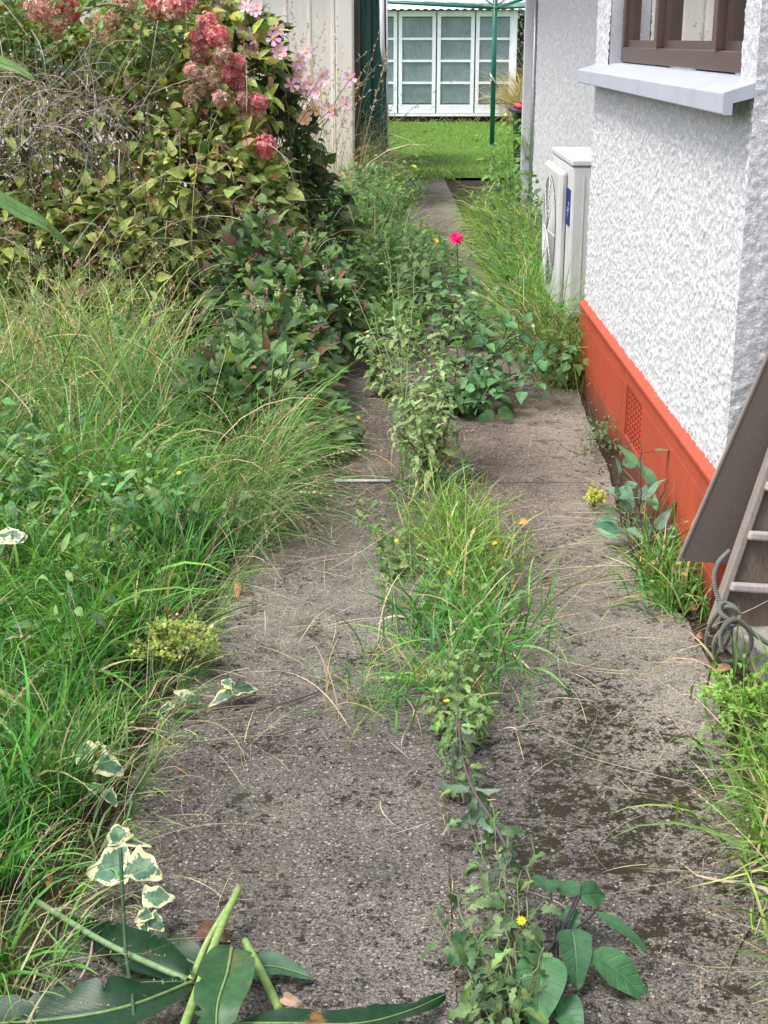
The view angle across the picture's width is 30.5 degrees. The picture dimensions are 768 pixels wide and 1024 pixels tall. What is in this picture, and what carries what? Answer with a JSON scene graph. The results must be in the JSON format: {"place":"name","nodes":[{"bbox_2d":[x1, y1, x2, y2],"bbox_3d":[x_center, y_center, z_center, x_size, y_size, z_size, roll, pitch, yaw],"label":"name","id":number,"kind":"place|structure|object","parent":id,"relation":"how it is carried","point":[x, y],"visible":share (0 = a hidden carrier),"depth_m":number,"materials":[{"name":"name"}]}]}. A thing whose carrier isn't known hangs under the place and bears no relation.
{"place":"outdoors","nodes":[
{"label":"outdoors","id":0,"kind":"place"},
{"bbox_2d":[32,482,457,1023],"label":"path","id":1,"kind":"structure","parent":0,"point":[345,882],"depth_m":3.08,"materials":[{"name":"concrete"}]},
{"bbox_2d":[79,940,93,979],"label":"twig","id":2,"kind":"object","parent":1,"relation":"on","point":[88,962],"visible":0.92,"depth_m":2.51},
{"bbox_2d":[36,899,187,981],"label":"cut stalk","id":3,"kind":"object","parent":1,"relation":"on","point":[118,949],"visible":0.91,"depth_m":2.52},
{"bbox_2d":[82,824,174,947],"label":"variegated ivy","id":4,"kind":"object","parent":1,"relation":"on","point":[154,896],"visible":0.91,"depth_m":2.68,"materials":[{"name":"green plant"}]},
{"bbox_2d":[71,917,190,979],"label":"broad leaf","id":5,"kind":"object","parent":1,"relation":"on","point":[142,942],"visible":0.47,"depth_m":2.52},
{"bbox_2d":[149,931,200,969],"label":"broad leaf","id":6,"kind":"object","parent":1,"relation":"on","point":[189,950],"visible":0.23,"depth_m":2.54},
{"bbox_2d":[188,904,226,982],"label":"cut stalk","id":7,"kind":"object","parent":1,"relation":"on","point":[201,954],"visible":0.61,"depth_m":2.51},
{"bbox_2d":[180,885,241,1023],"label":"cut stalk","id":8,"kind":"object","parent":7,"relation":"on","point":[189,1012],"visible":0.74,"depth_m":2.53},
{"bbox_2d":[157,678,258,714],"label":"variegated ivy","id":9,"kind":"object","parent":1,"relation":"on","point":[233,686],"visible":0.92,"depth_m":3.52,"materials":[{"name":"green plant"}]},
{"bbox_2d":[195,920,233,942],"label":"fallen leaf","id":10,"kind":"object","parent":1,"relation":"on","point":[205,927],"visible":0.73,"depth_m":2.61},
{"bbox_2d":[193,945,254,1023],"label":"broad leaf","id":11,"kind":"object","parent":1,"relation":"on","point":[225,973],"visible":1,"depth_m":2.33,"materials":[{"name":"plant"}]},
{"bbox_2d":[233,582,245,597],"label":"fallen leaf","id":12,"kind":"object","parent":1,"relation":"on","point":[238,590],"visible":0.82,"depth_m":4.23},
{"bbox_2d":[241,937,283,1009],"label":"cut stalk","id":13,"kind":"object","parent":1,"relation":"on","point":[267,985],"visible":0.87,"depth_m":2.43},
{"bbox_2d":[253,952,311,978],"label":"broad leaf","id":14,"kind":"object","parent":1,"relation":"on","point":[274,963],"visible":0.56,"depth_m":2.50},
{"bbox_2d":[249,684,331,711],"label":"twig","id":15,"kind":"object","parent":1,"relation":"on","point":[315,692],"visible":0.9,"depth_m":3.53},
{"bbox_2d":[279,992,303,1007],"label":"fallen leaf","id":16,"kind":"object","parent":1,"relation":"on","point":[289,999],"visible":1,"depth_m":2.37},
{"bbox_2d":[232,993,445,1023],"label":"broad leaf","id":17,"kind":"object","parent":1,"relation":"on","point":[383,1014],"visible":0.97,"depth_m":2.33,"materials":[{"name":"plant"}]},
{"bbox_2d":[334,479,390,481],"bbox_3d":[-0.083,-0.117,5.303,0.215,0.008,0.016,0,19,0],"label":"mortar strip","id":18,"kind":"object","parent":1,"relation":"on","point":[365,480],"visible":0.86,"depth_m":5.29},
{"bbox_2d":[280,620,460,747],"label":"grass tuft","id":19,"kind":"object","parent":1,"relation":"on","point":[364,704],"visible":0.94,"depth_m":3.55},
{"bbox_2d":[354,499,425,587],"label":"weed","id":20,"kind":"object","parent":1,"relation":"on","point":[398,564],"visible":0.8,"depth_m":4.42,"materials":[{"name":"green plant"}]},
{"bbox_2d":[359,690,427,701],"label":"twig","id":21,"kind":"object","parent":1,"relation":"on","point":[394,696],"visible":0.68,"depth_m":3.54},
{"bbox_2d":[330,384,499,543],"bbox_3d":[0.091,-0.220,5.077,0.699,0.366,1.338,0,19,0],"label":"grass tuft","id":22,"kind":"object","parent":1,"relation":"on","point":[413,486],"visible":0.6,"depth_m":5.13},
{"bbox_2d":[291,286,419,482],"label":"path","id":23,"kind":"structure","parent":0,"point":[375,428],"depth_m":6.12,"materials":[{"name":"concrete"}]},
{"bbox_2d":[302,214,407,326],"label":"leafy weed","id":24,"kind":"object","parent":23,"relation":"on","point":[371,258],"visible":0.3,"depth_m":8.00,"materials":[{"name":"green plant"}]},
{"bbox_2d":[353,415,367,444],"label":"bank weed","id":25,"kind":"object","parent":23,"relation":"on","point":[362,430],"visible":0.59,"depth_m":5.78,"materials":[{"name":"green plant"}]},
{"bbox_2d":[331,232,432,424],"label":"tall weed","id":26,"kind":"object","parent":23,"relation":"on","point":[386,340],"visible":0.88,"depth_m":6.30,"materials":[{"name":"green plant"}]},
{"bbox_2d":[355,316,419,396],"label":"weed","id":27,"kind":"object","parent":23,"relation":"on","point":[376,371],"visible":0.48,"depth_m":6.54,"materials":[{"name":"green plant"}]},
{"bbox_2d":[359,0,388,166],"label":"garden shed","id":28,"kind":"structure","parent":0,"point":[372,23],"depth_m":17.63,"materials":[{"name":"green metal"}]},
{"bbox_2d":[0,59,767,1023],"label":"ground","id":29,"kind":"structure","parent":0,"point":[82,845],"depth_m":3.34,"materials":[{"name":"green plant"}]},
{"bbox_2d":[0,527,27,559],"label":"variegated ivy","id":30,"kind":"object","parent":29,"relation":"on","point":[9,535],"visible":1,"depth_m":3.84,"materials":[{"name":"white plant"}]},
{"bbox_2d":[0,397,32,467],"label":"bank weed","id":31,"kind":"object","parent":29,"relation":"on","point":[7,401],"visible":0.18,"depth_m":4.92,"materials":[{"name":"green plant"}]},
{"bbox_2d":[0,56,79,256],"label":"strap leaved plant","id":32,"kind":"object","parent":29,"relation":"on","point":[14,207],"visible":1,"depth_m":5.12,"materials":[{"name":"green plant"}]},
{"bbox_2d":[45,874,66,886],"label":"fallen leaf","id":33,"kind":"object","parent":29,"relation":"on","point":[63,881],"visible":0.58,"depth_m":2.76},
{"bbox_2d":[0,0,191,321],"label":"climbing vine","id":34,"kind":"object","parent":29,"relation":"on","point":[7,41],"visible":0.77,"depth_m":7.51,"materials":[{"name":"green plant"}]},
{"bbox_2d":[44,508,149,605],"bbox_3d":[-0.808,0.154,4.070,0.298,0.312,0.281,0,19,0],"label":"spurge","id":35,"kind":"object","parent":29,"relation":"on","point":[96,540],"visible":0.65,"depth_m":4.05,"materials":[{"name":"green plant"}]},
{"bbox_2d":[0,975,193,1023],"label":"broad leaf","id":36,"kind":"object","parent":29,"relation":"on","point":[117,992],"visible":0.97,"depth_m":2.33,"materials":[{"name":"plant"}]},
{"bbox_2d":[118,848,135,1023],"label":"stem","id":37,"kind":"object","parent":36,"relation":"on","point":[128,972],"visible":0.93,"depth_m":2.49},
{"bbox_2d":[72,740,123,806],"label":"variegated ivy","id":38,"kind":"object","parent":29,"relation":"on","point":[114,767],"visible":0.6,"depth_m":3.06,"materials":[{"name":"green plant"}]},
{"bbox_2d":[73,299,167,375],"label":"bank weed","id":39,"kind":"object","parent":29,"relation":"on","point":[118,314],"visible":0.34,"depth_m":6.27,"materials":[{"name":"green plant"}]},
{"bbox_2d":[0,281,288,669],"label":"mixed weeds","id":40,"kind":"object","parent":29,"relation":"on","point":[161,508],"visible":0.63,"depth_m":4.32,"materials":[{"name":"green plant"}]},
{"bbox_2d":[0,0,324,340],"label":"hydrangea bush","id":41,"kind":"object","parent":29,"relation":"on","point":[206,46],"visible":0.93,"depth_m":7.63,"materials":[{"name":"green plant"}]},
{"bbox_2d":[126,613,221,679],"bbox_3d":[-0.548,0.344,3.676,0.256,0.204,0.209,0,19,0],"label":"spurge","id":42,"kind":"object","parent":29,"relation":"on","point":[183,633],"visible":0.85,"depth_m":3.65,"materials":[{"name":"green plant"}]},
{"bbox_2d":[0,0,359,199],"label":"garage","id":43,"kind":"structure","parent":29,"relation":"on","point":[346,12],"depth_m":13.30,"materials":[{"name":"beige metal"}]},
{"bbox_2d":[0,73,367,432],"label":"flower spikes","id":44,"kind":"object","parent":29,"relation":"on","point":[236,208],"visible":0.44,"depth_m":7.23,"materials":[{"name":"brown plant"}]},
{"bbox_2d":[142,468,253,553],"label":"bank weed","id":45,"kind":"object","parent":29,"relation":"on","point":[192,479],"visible":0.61,"depth_m":4.46,"materials":[{"name":"green plant"}]},
{"bbox_2d":[0,201,414,1023],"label":"seeding grass","id":46,"kind":"structure","parent":29,"relation":"on","point":[74,323],"depth_m":4.50,"materials":[{"name":"plant"}]},
{"bbox_2d":[0,230,425,575],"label":"grass","id":47,"kind":"structure","parent":29,"relation":"on","point":[136,389],"depth_m":5.23,"materials":[{"name":"plant"}]},
{"bbox_2d":[202,256,257,322],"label":"bank weed","id":48,"kind":"object","parent":29,"relation":"on","point":[224,297],"visible":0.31,"depth_m":7.27,"materials":[{"name":"green plant"}]},
{"bbox_2d":[0,0,482,357],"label":"dead grass","id":49,"kind":"structure","parent":29,"relation":"on","point":[50,125],"depth_m":7.32,"materials":[{"name":"plant"}]},
{"bbox_2d":[159,206,371,469],"bbox_3d":[-0.513,-0.887,6.545,0.952,0.857,2.815,0,19,0],"label":"ground cover","id":50,"kind":"object","parent":29,"relation":"on","point":[291,267],"visible":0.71,"depth_m":6.33,"materials":[{"name":"green plant"}]},
{"bbox_2d":[202,0,368,293],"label":"pink anemone","id":51,"kind":"object","parent":29,"relation":"on","point":[314,171],"visible":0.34,"depth_m":8.36,"materials":[{"name":"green plant"}]},
{"bbox_2d":[242,0,461,303],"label":"grass","id":52,"kind":"structure","parent":29,"relation":"on","point":[368,152],"depth_m":12.48,"materials":[{"name":"plant"}]},
{"bbox_2d":[326,151,416,239],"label":"leafy weed","id":53,"kind":"object","parent":29,"relation":"on","point":[378,198],"visible":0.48,"depth_m":10.36,"materials":[{"name":"green plant"}]},
{"bbox_2d":[366,147,436,222],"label":"leafy weed","id":54,"kind":"object","parent":29,"relation":"on","point":[401,186],"visible":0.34,"depth_m":11.87,"materials":[{"name":"green plant"}]},
{"bbox_2d":[43,309,767,1023],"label":"straw litter","id":55,"kind":"object","parent":29,"relation":"on","point":[161,849],"visible":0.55,"depth_m":3.69,"materials":[{"name":"beige plant"}]},
{"bbox_2d":[289,154,543,362],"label":"mixed weeds","id":56,"kind":"object","parent":29,"relation":"on","point":[387,306],"visible":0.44,"depth_m":9.28,"materials":[{"name":"green plant"}]},
{"bbox_2d":[414,612,503,750],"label":"weed","id":57,"kind":"object","parent":29,"relation":"on","point":[470,699],"visible":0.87,"depth_m":3.43,"materials":[{"name":"green plant"}]},
{"bbox_2d":[430,167,549,307],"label":"grass","id":58,"kind":"structure","parent":29,"relation":"on","point":[477,213],"depth_m":10.62,"materials":[{"name":"plant"}]},
{"bbox_2d":[421,799,561,1023],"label":"sow thistle","id":59,"kind":"object","parent":29,"relation":"on","point":[498,989],"visible":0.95,"depth_m":2.44,"materials":[{"name":"green plant"}]},
{"bbox_2d":[458,208,542,280],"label":"leafy weed","id":60,"kind":"object","parent":29,"relation":"on","point":[536,227],"visible":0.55,"depth_m":9.19,"materials":[{"name":"green plant"}]},
{"bbox_2d":[429,299,574,422],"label":"nightshade bush","id":61,"kind":"object","parent":29,"relation":"on","point":[474,388],"visible":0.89,"depth_m":6.32,"materials":[{"name":"green plant"}]},
{"bbox_2d":[473,112,534,206],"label":"leafy weed","id":62,"kind":"object","parent":29,"relation":"on","point":[520,141],"visible":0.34,"depth_m":12.48,"materials":[{"name":"green plant"}]},
{"bbox_2d":[541,147,590,341],"bbox_3d":[1.070,-1.391,7.535,0.398,1.030,0.882,0,19,0],"label":"heat pump","id":63,"kind":"object","parent":29,"relation":"on","point":[566,197],"visible":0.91,"depth_m":7.20,"materials":[{"name":"metal"}]},
{"bbox_2d":[561,396,628,462],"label":"weed","id":64,"kind":"object","parent":29,"relation":"on","point":[604,432],"visible":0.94,"depth_m":5.66,"materials":[{"name":"green plant"}]},
{"bbox_2d":[593,442,676,561],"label":"nightshade seedling","id":65,"kind":"object","parent":29,"relation":"on","point":[625,495],"visible":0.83,"depth_m":4.60,"materials":[{"name":"green plant"}]},
{"bbox_2d":[571,468,711,600],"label":"grass tuft","id":66,"kind":"object","parent":29,"relation":"on","point":[645,517],"visible":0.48,"depth_m":4.57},
{"bbox_2d":[519,0,767,618],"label":"house","id":67,"kind":"structure","parent":29,"relation":"on","point":[659,108],"depth_m":4.81,"materials":[{"name":"paint"}]},
{"bbox_2d":[621,0,746,74],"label":"window","id":68,"kind":"structure","parent":67,"relation":"in","point":[698,35],"depth_m":4.86,"materials":[{"name":"wood"}]},
{"bbox_2d":[591,477,714,631],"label":"grass tuft","id":69,"kind":"object","parent":29,"relation":"on","point":[665,555],"visible":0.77,"depth_m":4.17,"materials":[{"name":"plant"}]},
{"bbox_2d":[641,533,701,613],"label":"weed","id":70,"kind":"object","parent":29,"relation":"on","point":[652,561],"visible":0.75,"depth_m":4.17,"materials":[{"name":"green plant"}]},
{"bbox_2d":[583,718,767,1023],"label":"grass clump","id":71,"kind":"object","parent":29,"relation":"on","point":[758,860],"visible":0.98,"depth_m":2.69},
{"bbox_2d":[588,617,767,944],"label":"grass clump","id":72,"kind":"object","parent":29,"relation":"on","point":[753,831],"visible":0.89,"depth_m":2.99,"materials":[{"name":"plant"}]},
{"bbox_2d":[683,603,696,610],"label":"fallen leaf","id":73,"kind":"object","parent":29,"relation":"on","point":[694,607],"visible":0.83,"depth_m":4.08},
{"bbox_2d":[697,653,767,731],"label":"spurge","id":74,"kind":"object","parent":29,"relation":"on","point":[730,696],"visible":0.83,"depth_m":3.40,"materials":[{"name":"green plant"}]},
{"bbox_2d":[704,549,767,663],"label":"rope","id":75,"kind":"object","parent":29,"relation":"on","point":[729,624],"visible":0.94,"depth_m":3.70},
{"bbox_2d":[723,626,767,681],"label":"concrete block","id":76,"kind":"object","parent":29,"relation":"on","point":[758,649],"depth_m":3.79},
{"bbox_2d":[707,448,767,628],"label":"ladder","id":77,"kind":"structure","parent":76,"relation":"on","point":[744,585],"depth_m":3.81,"materials":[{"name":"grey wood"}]},
{"bbox_2d":[677,351,767,563],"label":"leaning board","id":78,"kind":"object","parent":77,"relation":"attached to","point":[711,537],"visible":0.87,"depth_m":3.88,"materials":[{"name":"wood"}]},
{"bbox_2d":[388,96,515,180],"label":"lawn","id":79,"kind":"structure","parent":0,"point":[459,156],"depth_m":21.47,"materials":[{"name":"plant"}]},
{"bbox_2d":[388,0,524,145],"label":"clothesline","id":80,"kind":"object","parent":79,"relation":"on","point":[495,6],"visible":0.82,"depth_m":21.31,"materials":[{"name":"metal"}]},
{"bbox_2d":[388,0,524,121],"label":"glazed shed","id":81,"kind":"structure","parent":79,"relation":"on","point":[432,50],"depth_m":27.73,"materials":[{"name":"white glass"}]},
{"bbox_2d":[388,11,396,112],"bbox_3d":[-0.106,-8.847,27.716,0.730,1.910,0.060,0,19,0],"label":"window","id":82,"kind":"structure","parent":81,"relation":"in","point":[392,22],"depth_m":27.69,"materials":[{"name":"white glass"}]},
{"bbox_2d":[398,11,435,112],"bbox_3d":[0.651,-8.847,27.716,0.730,1.910,0.060,0,19,0],"label":"window","id":83,"kind":"structure","parent":81,"relation":"in","point":[417,36],"depth_m":27.69,"materials":[{"name":"white glass"}]},
{"bbox_2d":[436,11,474,112],"bbox_3d":[1.408,-8.847,27.716,0.730,1.910,0.060,0,19,0],"label":"window","id":84,"kind":"structure","parent":81,"relation":"in","point":[455,36],"depth_m":27.69,"materials":[{"name":"white glass"}]},
{"bbox_2d":[474,11,512,112],"bbox_3d":[2.165,-8.847,27.716,0.730,1.910,0.060,0,19,0],"label":"window","id":85,"kind":"structure","parent":81,"relation":"in","point":[483,25],"depth_m":27.67,"materials":[{"name":"white glass"}]},
{"bbox_2d":[461,49,522,123],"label":"pampas clump","id":86,"kind":"object","parent":79,"relation":"on","point":[517,91],"visible":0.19,"depth_m":27.36,"materials":[{"name":"beige plant"}]},
{"bbox_2d":[504,9,524,89],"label":"evergreen hedge","id":87,"kind":"object","parent":79,"relation":"on","point":[521,28],"visible":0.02,"depth_m":29.50,"materials":[{"name":"green plant"}]},
{"bbox_2d":[396,178,610,482],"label":"path","id":88,"kind":"structure","parent":0,"point":[551,461],"depth_m":6.05,"materials":[{"name":"concrete"}]},
{"bbox_2d":[361,218,471,309],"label":"leafy weed","id":89,"kind":"object","parent":88,"relation":"on","point":[419,278],"visible":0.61,"depth_m":8.54,"materials":[{"name":"green plant"}]},
{"bbox_2d":[400,385,460,463],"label":"weed","id":90,"kind":"object","parent":88,"relation":"on","point":[446,444],"visible":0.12,"depth_m":5.54,"materials":[{"name":"green plant"}]},
{"bbox_2d":[449,232,463,298],"bbox_3d":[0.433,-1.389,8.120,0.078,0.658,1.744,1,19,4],"label":"pink flower","id":91,"kind":"object","parent":88,"relation":"on","point":[456,237],"visible":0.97,"depth_m":7.22,"materials":[{"name":"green plant"}]},
{"bbox_2d":[391,249,533,344],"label":"nightshade bush","id":92,"kind":"object","parent":88,"relation":"on","point":[442,290],"visible":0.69,"depth_m":7.61,"materials":[{"name":"green plant"}]},
{"bbox_2d":[413,192,585,395],"bbox_3d":[0.828,-1.347,7.751,1.566,0.797,2.840,0,19,0],"label":"grass tuft","id":93,"kind":"object","parent":88,"relation":"on","point":[539,278],"visible":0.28,"depth_m":7.43,"materials":[{"name":"plant"}]},
{"bbox_2d":[428,228,594,404],"bbox_3d":[0.725,-1.084,7.065,1.663,0.738,1.766,5,19,13],"label":"grass tuft","id":94,"kind":"object","parent":88,"relation":"on","point":[577,344],"visible":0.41,"depth_m":6.88,"materials":[{"name":"plant"}]},
{"bbox_2d":[531,308,588,389],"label":"weed","id":95,"kind":"object","parent":88,"relation":"on","point":[579,368],"visible":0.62,"depth_m":6.70,"materials":[{"name":"green plant"}]},
{"bbox_2d":[508,99,521,187],"bbox_3d":[1.620,-3.814,14.796,0.600,0.990,0.720,0,19,0],"label":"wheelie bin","id":96,"kind":"object","parent":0,"point":[517,109],"visible":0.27,"depth_m":14.55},
{"bbox_2d":[420,483,767,1023],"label":"path","id":97,"kind":"structure","parent":0,"point":[641,914],"depth_m":3.15,"materials":[{"name":"concrete"}]},
{"bbox_2d":[354,289,478,488],"bbox_3d":[0.122,-0.482,5.346,0.482,0.689,0.577,0,19,0],"label":"tall weed","id":98,"kind":"object","parent":97,"relation":"on","point":[423,418],"visible":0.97,"depth_m":5.26,"materials":[{"name":"green plant"}]},
{"bbox_2d":[381,501,519,630],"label":"weed","id":99,"kind":"object","parent":97,"relation":"on","point":[435,584],"visible":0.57,"depth_m":4.12,"materials":[{"name":"green plant"}]},
{"bbox_2d":[317,535,597,710],"bbox_3d":[0.249,0.223,3.876,0.781,0.296,0.896,7,20,20],"label":"grass tuft","id":100,"kind":"object","parent":97,"relation":"on","point":[478,622],"visible":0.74,"depth_m":3.85,"materials":[{"name":"plant"}]},
{"bbox_2d":[437,697,484,804],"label":"weed","id":101,"kind":"object","parent":97,"relation":"on","point":[478,765],"visible":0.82,"depth_m":3.12,"materials":[{"name":"green plant"}]},
{"bbox_2d":[361,453,566,640],"bbox_3d":[0.227,-0.009,4.438,0.632,0.375,1.533,0,19,0],"label":"grass tuft","id":102,"kind":"object","parent":97,"relation":"on","point":[453,547],"visible":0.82,"depth_m":4.38,"materials":[{"name":"plant"}]},
{"bbox_2d":[361,616,574,747],"bbox_3d":[0.213,0.382,3.549,0.562,0.203,0.574,0,19,0],"label":"grass tuft","id":103,"kind":"object","parent":97,"relation":"on","point":[488,679],"visible":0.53,"depth_m":3.55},
{"bbox_2d":[438,708,535,881],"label":"drooping weed","id":104,"kind":"object","parent":97,"relation":"on","point":[483,812],"visible":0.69,"depth_m":2.84,"materials":[{"name":"green plant"}]},
{"bbox_2d":[483,513,536,605],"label":"weed","id":105,"kind":"object","parent":97,"relation":"on","point":[505,594],"visible":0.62,"depth_m":4.24,"materials":[{"name":"green plant"}]},
{"bbox_2d":[448,875,648,1023],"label":"nightshade","id":106,"kind":"object","parent":97,"relation":"on","point":[616,968],"visible":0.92,"depth_m":2.47,"materials":[{"name":"green plant"}]},
{"bbox_2d":[581,482,607,508],"bbox_3d":[0.749,-0.053,5.003,0.091,0.110,0.086,0,19,0],"label":"spurge","id":107,"kind":"object","parent":97,"relation":"on","point":[592,495],"visible":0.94,"depth_m":4.99,"materials":[{"name":"yellow plant"}]},
{"bbox_2d":[669,606,767,850],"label":"grass clump","id":108,"kind":"object","parent":97,"relation":"on","point":[737,651],"visible":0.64,"depth_m":3.41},
{"bbox_2d":[713,663,730,671],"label":"fallen leaf","id":109,"kind":"object","parent":97,"relation":"on","point":[725,666],"visible":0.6,"depth_m":3.70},
{"bbox_2d":[711,684,767,805],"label":"grass","id":110,"kind":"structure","parent":0,"point":[766,804],"depth_m":3.15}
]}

